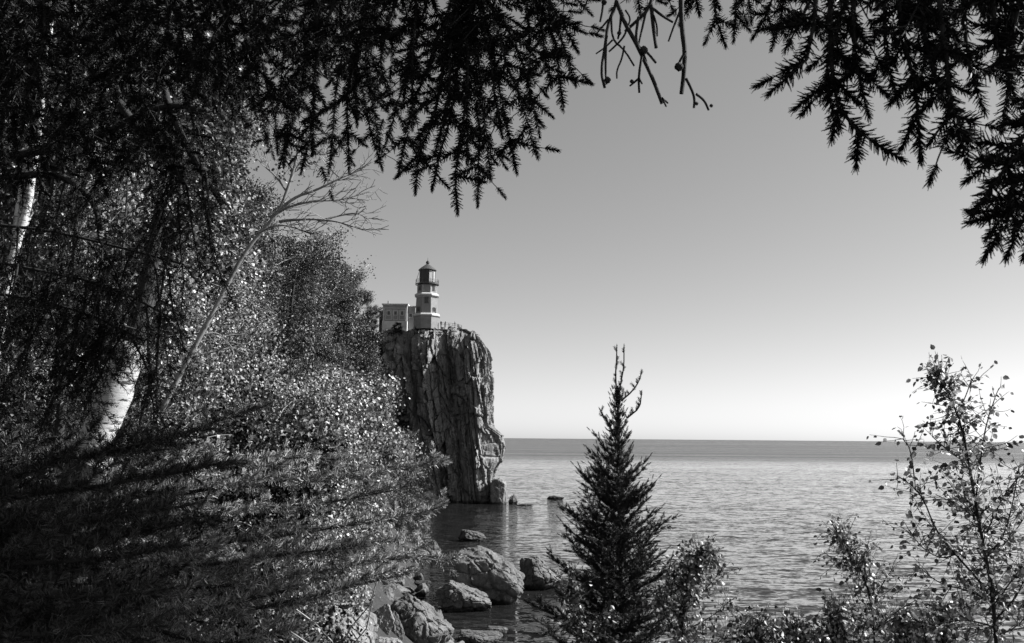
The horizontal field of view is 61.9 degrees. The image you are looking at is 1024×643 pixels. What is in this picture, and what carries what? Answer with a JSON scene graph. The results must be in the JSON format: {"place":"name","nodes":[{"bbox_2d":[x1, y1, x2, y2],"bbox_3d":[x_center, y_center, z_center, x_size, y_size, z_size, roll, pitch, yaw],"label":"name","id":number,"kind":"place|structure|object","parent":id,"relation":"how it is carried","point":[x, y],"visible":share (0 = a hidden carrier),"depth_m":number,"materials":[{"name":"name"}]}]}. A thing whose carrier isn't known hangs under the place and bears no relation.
{"place":"outdoors","nodes":[
{"label":"outdoors","id":0,"kind":"place"},
{"bbox_2d":[275,491,417,642],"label":"hillside","id":1,"kind":"structure","parent":0,"point":[384,599],"depth_m":45.97,"materials":[{"name":"stone"}]},
{"bbox_2d":[0,1,52,332],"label":"birch tree","id":2,"kind":"object","parent":1,"relation":"on","point":[23,220],"visible":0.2,"depth_m":11.26,"materials":[{"name":"white plant"}]},
{"bbox_2d":[0,5,75,290],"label":"birch tree","id":3,"kind":"object","parent":1,"relation":"on","point":[30,217],"visible":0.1,"depth_m":12.82,"materials":[{"name":"white plant"}]},
{"bbox_2d":[0,328,78,436],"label":"leafy tree","id":4,"kind":"object","parent":1,"relation":"on","point":[10,405],"visible":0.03,"depth_m":11.22,"materials":[{"name":"grey plant"}]},
{"bbox_2d":[3,2,158,272],"bbox_3d":[-16.706,-1.598,28.025,11.993,21.028,13.364,-1,-8,8],"label":"leafy tree","id":5,"kind":"object","parent":1,"relation":"on","point":[85,106],"depth_m":28.23,"materials":[{"name":"grey plant"}]},
{"bbox_2d":[0,174,193,642],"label":"conifer","id":6,"kind":"object","parent":1,"relation":"on","point":[59,428],"visible":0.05,"depth_m":6.55,"materials":[{"name":"black plant"}]},
{"bbox_2d":[0,345,60,399],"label":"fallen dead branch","id":7,"kind":"object","parent":6,"relation":"attached to","point":[35,366],"visible":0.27,"depth_m":7.00,"materials":[{"name":"grey wood"}]},
{"bbox_2d":[27,347,183,419],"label":"leafy tree","id":8,"kind":"object","parent":1,"relation":"on","point":[160,374],"visible":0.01,"depth_m":13.04,"materials":[{"name":"grey plant"}]},
{"bbox_2d":[49,187,164,582],"bbox_3d":[-3.056,2.389,5.928,0.862,6.858,0.371,0,-8,0],"label":"birch tree","id":9,"kind":"object","parent":1,"relation":"on","point":[121,399],"visible":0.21,"depth_m":6.10,"materials":[{"name":"white plant"}]},
{"bbox_2d":[11,357,219,641],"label":"leafy tree","id":10,"kind":"object","parent":1,"relation":"on","point":[44,406],"visible":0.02,"depth_m":9.39,"materials":[{"name":"grey plant"}]},
{"bbox_2d":[0,4,250,476],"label":"spruce tree","id":11,"kind":"object","parent":1,"relation":"on","point":[91,357],"visible":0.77,"depth_m":4.08,"materials":[{"name":"black plant"}]},
{"bbox_2d":[18,194,234,642],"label":"conifer","id":12,"kind":"object","parent":1,"relation":"on","point":[125,218],"visible":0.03,"depth_m":7.27,"materials":[{"name":"black plant"}]},
{"bbox_2d":[0,245,266,458],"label":"leafy tree","id":13,"kind":"object","parent":1,"relation":"on","point":[193,303],"visible":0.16,"depth_m":13.01,"materials":[{"name":"grey plant"}]},
{"bbox_2d":[14,372,255,642],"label":"leafy tree","id":14,"kind":"object","parent":1,"relation":"on","point":[185,425],"visible":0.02,"depth_m":11.04,"materials":[{"name":"grey plant"}]},
{"bbox_2d":[0,32,271,433],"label":"leafy tree","id":15,"kind":"object","parent":1,"relation":"on","point":[209,132],"visible":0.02,"depth_m":14.80,"materials":[{"name":"grey plant"}]},
{"bbox_2d":[0,391,272,642],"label":"young pine","id":16,"kind":"object","parent":1,"relation":"on","point":[53,603],"visible":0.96,"depth_m":3.90,"materials":[{"name":"black plant"}]},
{"bbox_2d":[4,0,285,293],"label":"leafy tree","id":17,"kind":"object","parent":1,"relation":"on","point":[223,105],"visible":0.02,"depth_m":31.48,"materials":[{"name":"grey plant"}]},
{"bbox_2d":[0,277,295,530],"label":"leafy tree","id":18,"kind":"object","parent":1,"relation":"on","point":[192,331],"visible":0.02,"depth_m":13.17,"materials":[{"name":"grey plant"}]},
{"bbox_2d":[0,88,297,634],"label":"leafy tree","id":19,"kind":"object","parent":1,"relation":"on","point":[218,240],"visible":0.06,"depth_m":13.98,"materials":[{"name":"grey plant"}]},
{"bbox_2d":[0,361,303,642],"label":"leafy tree","id":20,"kind":"object","parent":1,"relation":"on","point":[221,499],"visible":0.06,"depth_m":8.10,"materials":[{"name":"grey plant"}]},
{"bbox_2d":[0,0,318,427],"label":"leafy tree","id":21,"kind":"object","parent":1,"relation":"on","point":[45,250],"visible":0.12,"depth_m":14.46,"materials":[{"name":"grey plant"}]},
{"bbox_2d":[32,181,288,429],"bbox_3d":[-11.217,2.861,25.221,9.086,14.221,9.839,2,-8,-8],"label":"leafy tree","id":22,"kind":"object","parent":1,"relation":"on","point":[236,273],"visible":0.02,"depth_m":24.31,"materials":[{"name":"grey plant"}]},
{"bbox_2d":[86,250,278,446],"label":"leafy tree","id":23,"kind":"object","parent":1,"relation":"on","point":[231,319],"visible":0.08,"depth_m":19.74,"materials":[{"name":"grey plant"}]},
{"bbox_2d":[121,0,253,186],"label":"leafy tree","id":24,"kind":"object","parent":1,"relation":"on","point":[160,31],"depth_m":46.98,"materials":[{"name":"grey plant"}]},
{"bbox_2d":[0,348,377,642],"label":"leafy tree","id":25,"kind":"object","parent":1,"relation":"on","point":[312,425],"visible":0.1,"depth_m":10.49,"materials":[{"name":"grey plant"}]},
{"bbox_2d":[30,373,372,642],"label":"leafy tree","id":26,"kind":"object","parent":1,"relation":"on","point":[309,491],"visible":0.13,"depth_m":10.36,"materials":[{"name":"grey plant"}]},
{"bbox_2d":[85,57,320,338],"bbox_3d":[-14.471,-0.964,32.890,12.361,19.448,11.092,-4,-9,29],"label":"leafy tree","id":27,"kind":"object","parent":1,"relation":"on","point":[224,140],"visible":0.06,"depth_m":32.83,"materials":[{"name":"grey plant"}]},
{"bbox_2d":[126,167,286,368],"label":"leafy tree","id":28,"kind":"object","parent":1,"relation":"on","point":[238,193],"visible":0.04,"depth_m":29.35,"materials":[{"name":"grey plant"}]},
{"bbox_2d":[114,177,304,404],"bbox_3d":[-14.326,0.762,36.204,9.406,14.800,8.441,7,-10,-39],"label":"leafy tree","id":29,"kind":"object","parent":1,"relation":"on","point":[264,281],"visible":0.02,"depth_m":38.74,"materials":[{"name":"grey plant"}]},
{"bbox_2d":[122,108,306,358],"bbox_3d":[-14.423,-0.439,34.524,10.722,18.258,12.279,0,-8,4],"label":"leafy tree","id":30,"kind":"object","parent":1,"relation":"on","point":[257,218],"visible":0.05,"depth_m":36.54,"materials":[{"name":"grey plant"}]},
{"bbox_2d":[160,90,293,318],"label":"leafy tree","id":31,"kind":"object","parent":1,"relation":"on","point":[261,249],"visible":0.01,"depth_m":53.49,"materials":[{"name":"grey plant"}]},
{"bbox_2d":[136,391,323,642],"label":"leafy tree","id":32,"kind":"object","parent":1,"relation":"on","point":[252,419],"visible":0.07,"depth_m":12.43,"materials":[{"name":"grey plant"}]},
{"bbox_2d":[176,304,290,437],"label":"leafy tree","id":33,"kind":"object","parent":1,"relation":"on","point":[264,358],"visible":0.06,"depth_m":22.22,"materials":[{"name":"grey plant"}]},
{"bbox_2d":[219,150,292,317],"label":"leafy tree","id":34,"kind":"object","parent":1,"relation":"on","point":[261,195],"depth_m":58.18,"materials":[{"name":"grey plant"}]},
{"bbox_2d":[226,266,289,376],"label":"leafy tree","id":35,"kind":"object","parent":1,"relation":"on","point":[273,302],"visible":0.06,"depth_m":49.41,"materials":[{"name":"grey plant"}]},
{"bbox_2d":[154,95,388,426],"bbox_3d":[-3.489,1.870,10.716,3.802,11.108,1.186,0,-8,0],"label":"bare tree","id":36,"kind":"object","parent":1,"relation":"on","point":[283,206],"visible":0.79,"depth_m":11.19,"materials":[{"name":"grey plant"}]},
{"bbox_2d":[78,435,465,642],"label":"young pine","id":37,"kind":"object","parent":1,"relation":"on","point":[224,572],"visible":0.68,"depth_m":4.60,"materials":[{"name":"grey plant"}]},
{"bbox_2d":[273,283,291,355],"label":"conifer","id":38,"kind":"object","parent":1,"relation":"on","point":[283,288],"visible":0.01,"depth_m":65.66,"materials":[{"name":"plant"}]},
{"bbox_2d":[279,260,298,419],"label":"dead spruce","id":39,"kind":"object","parent":1,"relation":"on","point":[290,308],"visible":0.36,"depth_m":60.60,"materials":[{"name":"grey plant"}]},
{"bbox_2d":[279,288,309,376],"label":"conifer","id":40,"kind":"object","parent":1,"relation":"on","point":[295,292],"visible":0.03,"depth_m":66.71,"materials":[{"name":"plant"}]},
{"bbox_2d":[253,229,349,357],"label":"leafy tree","id":41,"kind":"object","parent":1,"relation":"on","point":[284,263],"visible":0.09,"depth_m":111.78,"materials":[{"name":"grey plant"}]},
{"bbox_2d":[0,0,605,216],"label":"spruce tree","id":42,"kind":"object","parent":1,"relation":"on","point":[457,32],"visible":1,"depth_m":2.62,"materials":[{"name":"black plant"}]},
{"bbox_2d":[235,362,377,622],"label":"leafy tree","id":43,"kind":"object","parent":1,"relation":"on","point":[348,435],"visible":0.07,"depth_m":15.34,"materials":[{"name":"grey plant"}]},
{"bbox_2d":[235,372,380,636],"bbox_3d":[-4.162,5.224,14.344,3.299,8.800,2.758,-3,-9,25],"label":"leafy tree","id":44,"kind":"object","parent":1,"relation":"on","point":[324,404],"visible":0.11,"depth_m":14.59,"materials":[{"name":"grey plant"}]},
{"bbox_2d":[291,260,324,388],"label":"conifer","id":45,"kind":"object","parent":1,"relation":"on","point":[298,288],"visible":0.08,"depth_m":81.02,"materials":[{"name":"plant"}]},
{"bbox_2d":[267,342,351,390],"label":"leafy tree","id":46,"kind":"object","parent":1,"relation":"on","point":[333,351],"visible":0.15,"depth_m":60.21,"materials":[{"name":"grey plant"}]},
{"bbox_2d":[268,258,351,318],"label":"leafy tree","id":47,"kind":"object","parent":1,"relation":"on","point":[344,269],"visible":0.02,"depth_m":152.14,"materials":[{"name":"grey plant"}]},
{"bbox_2d":[300,304,322,383],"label":"conifer","id":48,"kind":"object","parent":1,"relation":"on","point":[319,345],"visible":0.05,"depth_m":70.33,"materials":[{"name":"plant"}]},
{"bbox_2d":[258,260,366,387],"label":"leafy tree","id":49,"kind":"object","parent":1,"relation":"on","point":[290,279],"visible":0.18,"depth_m":91.21,"materials":[{"name":"grey plant"}]},
{"bbox_2d":[257,215,375,388],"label":"leafy tree","id":50,"kind":"object","parent":1,"relation":"on","point":[306,259],"visible":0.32,"depth_m":60.18,"materials":[{"name":"grey plant"}]},
{"bbox_2d":[274,285,367,380],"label":"leafy tree","id":51,"kind":"object","parent":1,"relation":"on","point":[346,334],"visible":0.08,"depth_m":111.33,"materials":[{"name":"grey plant"}]},
{"bbox_2d":[274,271,370,367],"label":"leafy tree","id":52,"kind":"object","parent":1,"relation":"on","point":[352,296],"visible":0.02,"depth_m":121.45,"materials":[{"name":"grey plant"}]},
{"bbox_2d":[304,265,350,385],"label":"conifer","id":53,"kind":"object","parent":1,"relation":"on","point":[332,281],"visible":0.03,"depth_m":95.95,"materials":[{"name":"plant"}]},
{"bbox_2d":[277,356,393,513],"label":"leafy tree","id":54,"kind":"object","parent":1,"relation":"on","point":[295,374],"visible":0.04,"depth_m":58.39,"materials":[{"name":"grey plant"}]},
{"bbox_2d":[302,385,369,637],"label":"leafy tree","id":55,"kind":"object","parent":1,"relation":"on","point":[333,619],"visible":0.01,"depth_m":29.51,"materials":[{"name":"grey plant"}]},
{"bbox_2d":[312,297,366,358],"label":"leafy tree","id":56,"kind":"object","parent":1,"relation":"on","point":[356,314],"visible":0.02,"depth_m":152.53,"materials":[{"name":"grey plant"}]},
{"bbox_2d":[335,280,364,325],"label":"leafy tree","id":57,"kind":"object","parent":1,"relation":"on","point":[343,284],"visible":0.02,"depth_m":180.46,"materials":[{"name":"grey plant"}]},
{"bbox_2d":[326,596,378,642],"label":"boulder","id":58,"kind":"object","parent":1,"relation":"on","point":[372,634],"visible":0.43,"depth_m":30.96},
{"bbox_2d":[334,295,371,464],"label":"conifer","id":59,"kind":"object","parent":1,"relation":"on","point":[341,317],"visible":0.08,"depth_m":90.56,"materials":[{"name":"plant"}]},
{"bbox_2d":[338,304,367,381],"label":"conifer","id":60,"kind":"object","parent":1,"relation":"on","point":[350,360],"visible":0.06,"depth_m":125.85,"materials":[{"name":"plant"}]},
{"bbox_2d":[296,360,429,642],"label":"leafy tree","id":61,"kind":"object","parent":1,"relation":"on","point":[375,430],"visible":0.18,"depth_m":16.34,"materials":[{"name":"grey plant"}]},
{"bbox_2d":[350,329,376,481],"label":"conifer","id":62,"kind":"object","parent":1,"relation":"on","point":[357,347],"visible":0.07,"depth_m":100.26,"materials":[{"name":"plant"}]},
{"bbox_2d":[353,314,374,354],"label":"leafy tree","id":63,"kind":"object","parent":1,"relation":"on","point":[366,321],"visible":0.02,"depth_m":202.89,"materials":[{"name":"grey plant"}]},
{"bbox_2d":[340,321,389,378],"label":"leafy tree","id":64,"kind":"object","parent":1,"relation":"on","point":[371,340],"visible":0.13,"depth_m":151.55,"materials":[{"name":"grey plant"}]},
{"bbox_2d":[355,585,374,603],"bbox_3d":[-6.771,12.053,37.682,1.156,1.021,1.071,-4,-9,27],"label":"boulder","id":65,"kind":"object","parent":1,"relation":"on","point":[370,596],"visible":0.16,"depth_m":37.56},
{"bbox_2d":[346,375,399,516],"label":"leafy tree","id":66,"kind":"object","parent":1,"relation":"on","point":[374,385],"visible":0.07,"depth_m":38.85,"materials":[{"name":"grey plant"}]},
{"bbox_2d":[362,343,384,380],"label":"leafy tree","id":67,"kind":"object","parent":1,"relation":"on","point":[375,351],"visible":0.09,"depth_m":164.81,"materials":[{"name":"grey plant"}]},
{"bbox_2d":[364,332,387,380],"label":"leafy tree","id":68,"kind":"object","parent":1,"relation":"on","point":[380,345],"visible":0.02,"depth_m":203.81,"materials":[{"name":"grey plant"}]},
{"bbox_2d":[372,604,394,634],"bbox_3d":[-5.605,12.914,36.682,1.177,1.548,0.782,0,-8,0],"label":"boulder","id":69,"kind":"object","parent":1,"relation":"on","point":[385,618],"visible":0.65,"depth_m":36.47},
{"bbox_2d":[364,478,402,514],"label":"leafy tree","id":70,"kind":"object","parent":1,"relation":"on","point":[391,495],"visible":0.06,"depth_m":88.43,"materials":[{"name":"grey plant"}]},
{"bbox_2d":[367,433,403,503],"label":"leafy tree","id":71,"kind":"object","parent":1,"relation":"on","point":[381,496],"visible":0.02,"depth_m":103.01,"materials":[{"name":"grey plant"}]},
{"bbox_2d":[380,585,393,600],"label":"shore stone","id":72,"kind":"object","parent":1,"relation":"on","point":[387,590],"visible":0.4,"depth_m":64.85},
{"bbox_2d":[379,637,401,642],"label":"boulder","id":73,"kind":"object","parent":1,"relation":"on","point":[388,640],"visible":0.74,"depth_m":34.31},
{"bbox_2d":[391,610,404,639],"bbox_3d":[-5.233,13.731,38.202,0.869,1.550,0.606,0,-8,0],"label":"boulder","id":74,"kind":"object","parent":1,"relation":"on","point":[397,630],"visible":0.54,"depth_m":38.02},
{"bbox_2d":[382,426,418,480],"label":"leafy tree","id":75,"kind":"object","parent":1,"relation":"on","point":[407,434],"visible":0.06,"depth_m":149.66,"materials":[{"name":"grey plant"}]},
{"bbox_2d":[379,459,427,531],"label":"leafy tree","id":76,"kind":"object","parent":1,"relation":"on","point":[405,501],"visible":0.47,"depth_m":112.61,"materials":[{"name":"grey plant"}]},
{"bbox_2d":[398,469,432,504],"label":"leafy tree","id":77,"kind":"object","parent":1,"relation":"on","point":[425,483],"visible":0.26,"depth_m":147.91,"materials":[{"name":"grey plant"}]},
{"bbox_2d":[405,498,433,544],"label":"leafy tree","id":78,"kind":"object","parent":1,"relation":"on","point":[410,528],"visible":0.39,"depth_m":116.25,"materials":[{"name":"grey plant"}]},
{"bbox_2d":[390,593,453,642],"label":"boulder","id":79,"kind":"object","parent":1,"relation":"on","point":[423,622],"visible":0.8,"depth_m":42.55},
{"bbox_2d":[418,491,435,517],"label":"leafy tree","id":80,"kind":"object","parent":1,"relation":"on","point":[428,497],"visible":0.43,"depth_m":160.94,"materials":[{"name":"grey plant"}]},
{"bbox_2d":[423,540,442,560],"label":"boulder","id":81,"kind":"object","parent":1,"relation":"on","point":[436,547],"visible":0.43,"depth_m":104.72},
{"bbox_2d":[542,564,625,642],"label":"alder bush","id":82,"kind":"object","parent":1,"relation":"on","point":[573,592],"visible":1,"depth_m":5.79,"materials":[{"name":"grey plant"}]},
{"bbox_2d":[513,345,683,642],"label":"spruce sapling","id":83,"kind":"object","parent":1,"relation":"on","point":[616,565],"visible":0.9,"depth_m":6.78,"materials":[{"name":"black plant"}]},
{"bbox_2d":[631,532,745,642],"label":"alder bush","id":84,"kind":"object","parent":1,"relation":"on","point":[699,561],"visible":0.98,"depth_m":6.07,"materials":[{"name":"grey plant"}]},
{"bbox_2d":[711,603,807,642],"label":"alder bush","id":85,"kind":"object","parent":1,"relation":"on","point":[755,633],"visible":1,"depth_m":5.18,"materials":[{"name":"grey plant"}]},
{"bbox_2d":[766,602,830,642],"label":"alder bush","id":86,"kind":"object","parent":1,"relation":"on","point":[802,635],"visible":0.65,"depth_m":5.37,"materials":[{"name":"grey plant"}]},
{"bbox_2d":[579,0,1023,268],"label":"spruce tree","id":87,"kind":"object","parent":1,"relation":"on","point":[927,18],"visible":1,"depth_m":1.46,"materials":[{"name":"black plant"}]},
{"bbox_2d":[796,587,884,642],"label":"alder bush","id":88,"kind":"object","parent":1,"relation":"on","point":[837,617],"visible":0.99,"depth_m":5.21,"materials":[{"name":"grey plant"}]},
{"bbox_2d":[813,511,934,642],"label":"birch sapling","id":89,"kind":"object","parent":1,"relation":"on","point":[842,537],"visible":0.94,"depth_m":5.41,"materials":[{"name":"grey plant"}]},
{"bbox_2d":[852,599,933,642],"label":"alder bush","id":90,"kind":"object","parent":1,"relation":"on","point":[902,633],"visible":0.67,"depth_m":5.33,"materials":[{"name":"grey plant"}]},
{"bbox_2d":[890,590,993,642],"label":"alder bush","id":91,"kind":"object","parent":1,"relation":"on","point":[945,635],"visible":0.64,"depth_m":5.18,"materials":[{"name":"grey plant"}]},
{"bbox_2d":[866,344,1023,642],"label":"birch sapling","id":92,"kind":"object","parent":1,"relation":"on","point":[940,373],"visible":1,"depth_m":4.85,"materials":[{"name":"grey plant"}]},
{"bbox_2d":[362,328,505,502],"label":"cliff","id":93,"kind":"structure","parent":0,"point":[447,382],"depth_m":203.22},
{"bbox_2d":[334,261,365,291],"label":"leafy tree","id":94,"kind":"object","parent":93,"relation":"on","point":[345,274],"visible":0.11,"depth_m":224.78,"materials":[{"name":"grey plant"}]},
{"bbox_2d":[336,273,375,327],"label":"leafy tree","id":95,"kind":"object","parent":93,"relation":"on","point":[368,293],"visible":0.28,"depth_m":217.41,"materials":[{"name":"grey plant"}]},
{"bbox_2d":[364,304,382,329],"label":"leafy tree","id":96,"kind":"object","parent":93,"relation":"on","point":[374,309],"visible":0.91,"depth_m":213.13,"materials":[{"name":"grey plant"}]},
{"bbox_2d":[379,301,415,330],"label":"fog signal building","id":97,"kind":"structure","parent":93,"relation":"on","point":[392,314],"depth_m":214.27,"materials":[{"name":"brick"}]},
{"bbox_2d":[413,261,439,329],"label":"lighthouse","id":98,"kind":"object","parent":93,"relation":"on","point":[426,315],"visible":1,"depth_m":209.49,"materials":[{"name":"paint"}]},
{"bbox_2d":[141,0,1023,441],"label":"sky","id":99,"kind":"structure","parent":0,"point":[760,287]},
{"bbox_2d":[414,438,1023,642],"bbox_3d":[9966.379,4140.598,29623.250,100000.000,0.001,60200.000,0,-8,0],"label":"lake","id":100,"kind":"structure","parent":0,"point":[761,509],"depth_m":165.14,"materials":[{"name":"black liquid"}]},
{"bbox_2d":[435,580,491,611],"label":"boulder","id":101,"kind":"object","parent":100,"relation":"in","point":[452,596],"visible":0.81,"depth_m":74.60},
{"bbox_2d":[458,529,485,540],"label":"boulder","id":102,"kind":"object","parent":100,"relation":"in","point":[467,535],"visible":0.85,"depth_m":124.84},
{"bbox_2d":[457,629,502,642],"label":"boulder","id":103,"kind":"object","parent":100,"relation":"in","point":[476,636],"visible":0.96,"depth_m":62.34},
{"bbox_2d":[452,545,524,604],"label":"boulder","id":104,"kind":"object","parent":100,"relation":"in","point":[497,578],"visible":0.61,"depth_m":77.94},
{"bbox_2d":[487,626,507,634],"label":"boulder","id":105,"kind":"object","parent":100,"relation":"in","point":[502,630],"visible":0.67,"depth_m":65.97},
{"bbox_2d":[490,477,506,503],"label":"cliff block","id":106,"kind":"structure","parent":100,"relation":"in","point":[498,491],"depth_m":195.45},
{"bbox_2d":[519,555,560,589],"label":"boulder","id":107,"kind":"object","parent":100,"relation":"in","point":[538,572],"visible":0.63,"depth_m":86.02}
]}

